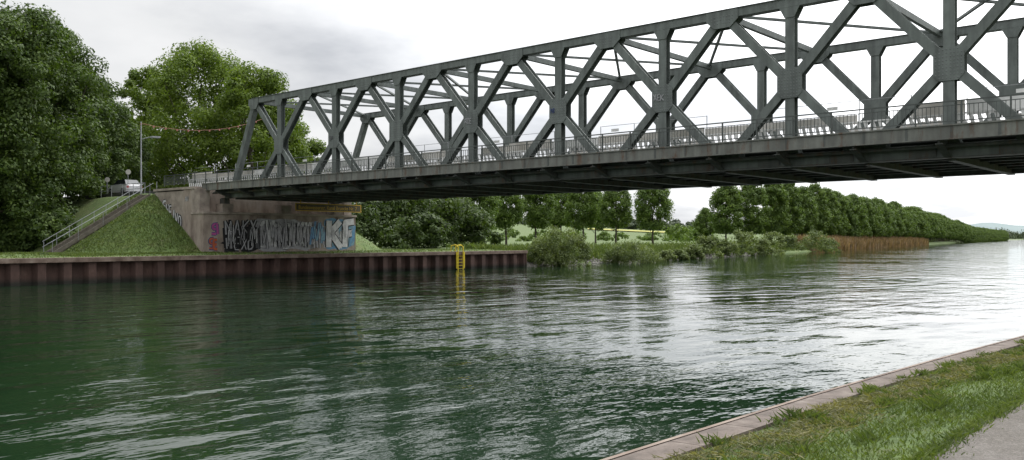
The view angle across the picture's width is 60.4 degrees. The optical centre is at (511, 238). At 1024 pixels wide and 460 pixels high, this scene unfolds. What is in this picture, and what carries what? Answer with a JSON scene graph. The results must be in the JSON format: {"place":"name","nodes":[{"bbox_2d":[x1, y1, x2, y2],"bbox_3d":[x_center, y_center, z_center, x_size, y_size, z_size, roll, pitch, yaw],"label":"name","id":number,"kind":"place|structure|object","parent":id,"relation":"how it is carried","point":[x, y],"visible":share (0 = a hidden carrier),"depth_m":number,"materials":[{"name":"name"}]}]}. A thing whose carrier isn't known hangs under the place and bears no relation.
{"place":"outdoors","nodes":[
{"label":"outdoors","id":0,"kind":"place"},
{"bbox_2d":[63,191,157,198],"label":"road","id":1,"kind":"structure","parent":0,"point":[118,194],"depth_m":83.67,"materials":[{"name":"grey asphalt"}]},
{"bbox_2d":[108,180,139,193],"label":"parked car","id":2,"kind":"object","parent":1,"relation":"on","point":[118,186],"visible":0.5,"depth_m":85.81,"materials":[{"name":"paint"}]},
{"bbox_2d":[0,240,1023,459],"bbox_3d":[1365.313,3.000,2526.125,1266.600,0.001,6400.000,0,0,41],"label":"canal water","id":3,"kind":"structure","parent":0,"point":[596,361],"depth_m":23.77,"materials":[{"name":"green liquid"}]},
{"bbox_2d":[0,193,1023,459],"bbox_3d":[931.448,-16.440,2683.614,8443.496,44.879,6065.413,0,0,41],"label":"ground","id":4,"kind":"structure","parent":0,"point":[90,207],"depth_m":71.56,"materials":[{"name":"green plant"}]},
{"bbox_2d":[0,71,46,217],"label":"broadleaf tree","id":5,"kind":"object","parent":4,"relation":"on","point":[8,156],"visible":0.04,"depth_m":79.94,"materials":[{"name":"green plant"}]},
{"bbox_2d":[0,8,97,223],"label":"broadleaf tree","id":6,"kind":"object","parent":4,"relation":"on","point":[34,145],"visible":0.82,"depth_m":75.42,"materials":[{"name":"green plant"}]},
{"bbox_2d":[0,0,108,220],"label":"broadleaf tree","id":7,"kind":"object","parent":4,"relation":"on","point":[40,20],"visible":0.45,"depth_m":78.67,"materials":[{"name":"green plant"}]},
{"bbox_2d":[2,25,118,209],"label":"broadleaf tree","id":8,"kind":"object","parent":4,"relation":"on","point":[85,87],"visible":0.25,"depth_m":85.51,"materials":[{"name":"green plant"}]},
{"bbox_2d":[0,134,168,252],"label":"hedge","id":9,"kind":"object","parent":4,"relation":"on","point":[32,233],"visible":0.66,"depth_m":75.19,"materials":[{"name":"green plant"}]},
{"bbox_2d":[42,183,152,251],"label":"staircase","id":10,"kind":"structure","parent":4,"relation":"on","point":[74,239],"depth_m":73.92,"materials":[{"name":"concrete"}]},
{"bbox_2d":[59,68,139,195],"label":"broadleaf tree","id":11,"kind":"object","parent":4,"relation":"on","point":[115,140],"visible":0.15,"depth_m":91.70,"materials":[{"name":"green plant"}]},
{"bbox_2d":[81,182,156,196],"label":"road guard rail","id":12,"kind":"object","parent":4,"relation":"on","point":[122,188],"visible":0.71,"depth_m":81.64,"materials":[{"name":"grey metal"}]},
{"bbox_2d":[108,116,156,193],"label":"broadleaf tree","id":13,"kind":"object","parent":4,"relation":"on","point":[132,164],"visible":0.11,"depth_m":98.92,"materials":[{"name":"green plant"}]},
{"bbox_2d":[140,122,160,192],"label":"street lamp","id":14,"kind":"object","parent":4,"relation":"on","point":[141,151],"visible":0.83,"depth_m":78.96,"materials":[{"name":"grey metal"}]},
{"bbox_2d":[140,119,260,131],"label":"barrier rope","id":15,"kind":"object","parent":14,"relation":"attached to","point":[198,130],"visible":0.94,"depth_m":85.30,"materials":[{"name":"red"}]},
{"bbox_2d":[116,64,192,186],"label":"maple tree","id":16,"kind":"object","parent":4,"relation":"on","point":[134,83],"visible":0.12,"depth_m":121.80,"materials":[{"name":"green plant"}]},
{"bbox_2d":[128,36,285,190],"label":"maple tree","id":17,"kind":"object","parent":4,"relation":"on","point":[178,70],"visible":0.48,"depth_m":113.38,"materials":[{"name":"green plant"}]},
{"bbox_2d":[182,61,312,182],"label":"maple tree","id":18,"kind":"object","parent":4,"relation":"on","point":[242,90],"visible":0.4,"depth_m":107.95,"materials":[{"name":"green plant"}]},
{"bbox_2d":[153,186,356,252],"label":"bridge abutment","id":19,"kind":"object","parent":4,"relation":"on","point":[207,220],"visible":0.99,"depth_m":75.67,"materials":[{"name":"concrete"}]},
{"bbox_2d":[164,0,1023,202],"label":"truss bridge","id":20,"kind":"structure","parent":19,"relation":"on","point":[949,147],"depth_m":48.97,"materials":[{"name":"paint"}]},
{"bbox_2d":[295,200,360,212],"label":"bridge name sign","id":21,"kind":"object","parent":20,"relation":"attached to","point":[328,207],"visible":1,"depth_m":79.48,"materials":[{"name":"metal"}]},
{"bbox_2d":[189,83,1023,186],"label":"bridge railing","id":22,"kind":"object","parent":20,"relation":"on","point":[711,132],"visible":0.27,"depth_m":45.34,"materials":[{"name":"grey metal"}]},
{"bbox_2d":[0,193,512,258],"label":"embankment grass","id":23,"kind":"structure","parent":4,"relation":"on","point":[76,253],"depth_m":71.74,"materials":[{"name":"green plant"}]},
{"bbox_2d":[0,250,527,285],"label":"sheet pile wall","id":24,"kind":"structure","parent":4,"relation":"on","point":[36,271],"depth_m":66.92,"materials":[{"name":"brown metal"}]},
{"bbox_2d":[450,244,464,269],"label":"quay ladder","id":25,"kind":"object","parent":24,"relation":"attached to","point":[463,265],"visible":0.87,"depth_m":85.19,"materials":[{"name":"yellow metal"}]},
{"bbox_2d":[245,117,325,176],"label":"maple tree","id":26,"kind":"object","parent":4,"relation":"on","point":[313,144],"visible":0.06,"depth_m":117.19,"materials":[{"name":"green plant"}]},
{"bbox_2d":[285,161,504,248],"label":"woodland edge","id":27,"kind":"object","parent":4,"relation":"on","point":[423,223],"visible":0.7,"depth_m":109.19,"materials":[{"name":"green plant"}]},
{"bbox_2d":[469,196,503,229],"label":"linden tree","id":28,"kind":"object","parent":4,"relation":"on","point":[485,204],"visible":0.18,"depth_m":148.15,"materials":[{"name":"green plant"}]},
{"bbox_2d":[491,195,525,245],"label":"linden tree","id":29,"kind":"object","parent":4,"relation":"on","point":[509,212],"visible":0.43,"depth_m":156.39,"materials":[{"name":"green plant"}]},
{"bbox_2d":[519,194,558,237],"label":"linden tree","id":30,"kind":"object","parent":4,"relation":"on","point":[539,214],"visible":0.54,"depth_m":163.23,"materials":[{"name":"green plant"}]},
{"bbox_2d":[527,225,591,266],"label":"willow bush","id":31,"kind":"object","parent":4,"relation":"on","point":[569,245],"visible":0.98,"depth_m":94.97,"materials":[{"name":"green plant"}]},
{"bbox_2d":[549,193,575,240],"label":"linden tree","id":32,"kind":"object","parent":4,"relation":"on","point":[558,221],"visible":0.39,"depth_m":188.27,"materials":[{"name":"green plant"}]},
{"bbox_2d":[563,192,601,242],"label":"linden tree","id":33,"kind":"object","parent":4,"relation":"on","point":[578,205],"visible":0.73,"depth_m":176.91,"materials":[{"name":"green plant"}]},
{"bbox_2d":[583,192,608,242],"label":"linden tree","id":34,"kind":"object","parent":4,"relation":"on","point":[599,226],"visible":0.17,"depth_m":223.53,"materials":[{"name":"green plant"}]},
{"bbox_2d":[488,223,715,241],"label":"field hedges","id":35,"kind":"object","parent":4,"relation":"on","point":[685,234],"visible":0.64,"depth_m":379.37,"materials":[{"name":"green plant"}]},
{"bbox_2d":[597,190,633,241],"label":"linden tree","id":36,"kind":"object","parent":4,"relation":"on","point":[619,211],"visible":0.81,"depth_m":170.77,"materials":[{"name":"green plant"}]},
{"bbox_2d":[600,238,662,262],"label":"willow bush","id":37,"kind":"object","parent":4,"relation":"on","point":[636,252],"visible":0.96,"depth_m":107.07,"materials":[{"name":"green plant"}]},
{"bbox_2d":[527,252,768,266],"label":"riprap stones","id":38,"kind":"object","parent":4,"relation":"on","point":[529,264],"visible":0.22,"depth_m":108.82,"materials":[{"name":"grey stone"}]},
{"bbox_2d":[633,189,674,243],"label":"linden tree","id":39,"kind":"object","parent":4,"relation":"on","point":[644,211],"visible":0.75,"depth_m":166.32,"materials":[{"name":"green plant"}]},
{"bbox_2d":[659,229,841,260],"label":"bank shrubs","id":40,"kind":"object","parent":4,"relation":"on","point":[763,246],"visible":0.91,"depth_m":149.88,"materials":[{"name":"green plant"}]},
{"bbox_2d":[495,216,1023,238],"bbox_3d":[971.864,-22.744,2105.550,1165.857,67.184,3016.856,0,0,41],"label":"distant trees","id":41,"kind":"object","parent":4,"relation":"on","point":[1012,235],"visible":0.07,"depth_m":1226.71,"materials":[{"name":"green plant"}]},
{"bbox_2d":[601,335,1023,459],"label":"quay coping","id":42,"kind":"object","parent":4,"relation":"on","point":[689,442],"visible":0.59,"depth_m":9.24,"materials":[{"name":"concrete"}]},
{"bbox_2d":[652,341,1023,459],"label":"grass verge","id":43,"kind":"object","parent":4,"relation":"on","point":[944,412],"depth_m":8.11,"materials":[{"name":"green plant"}]},
{"bbox_2d":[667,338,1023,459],"bbox_3d":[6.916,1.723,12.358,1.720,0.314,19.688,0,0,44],"label":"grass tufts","id":44,"kind":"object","parent":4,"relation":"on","point":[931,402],"visible":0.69,"depth_m":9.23,"materials":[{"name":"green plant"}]},
{"bbox_2d":[692,182,1008,242],"bbox_3d":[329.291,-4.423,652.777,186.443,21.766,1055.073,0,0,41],"label":"tree row","id":45,"kind":"object","parent":4,"relation":"on","point":[789,209],"visible":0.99,"depth_m":239.94,"materials":[{"name":"green plant"}]},
{"bbox_2d":[795,234,928,250],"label":"reed belt","id":46,"kind":"object","parent":4,"relation":"on","point":[854,242],"visible":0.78,"depth_m":274.46,"materials":[{"name":"brown plant"}]},
{"bbox_2d":[824,234,957,241],"bbox_3d":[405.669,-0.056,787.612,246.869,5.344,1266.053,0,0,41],"label":"bank shrubs","id":47,"kind":"object","parent":4,"relation":"on","point":[934,239],"visible":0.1,"depth_m":465.01,"materials":[{"name":"green plant"}]},
{"bbox_2d":[892,387,1023,459],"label":"path edge grass","id":48,"kind":"structure","parent":4,"relation":"on","point":[936,449],"depth_m":7.32,"materials":[{"name":"green plant"}]},
{"bbox_2d":[0,0,1023,225],"label":"sky","id":49,"kind":"structure","parent":0,"point":[313,42],"materials":[{"name":"white"}]},
{"bbox_2d":[440,240,808,261],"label":"bank grass","id":50,"kind":"structure","parent":0,"point":[597,250],"depth_m":114.92,"materials":[{"name":"green plant"}]},
{"bbox_2d":[588,228,664,232],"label":"rapeseed field","id":51,"kind":"structure","parent":0,"point":[631,230],"depth_m":943.28,"materials":[{"name":"yellow plant"}]},
{"bbox_2d":[930,404,1023,459],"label":"path","id":52,"kind":"structure","parent":0,"point":[995,441],"depth_m":6.95,"materials":[{"name":"grey concrete"}]},
{"bbox_2d":[970,223,1023,233],"bbox_3d":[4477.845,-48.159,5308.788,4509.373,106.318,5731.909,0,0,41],"label":"hills","id":53,"kind":"structure","parent":0,"point":[1015,228],"depth_m":4990.42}
]}

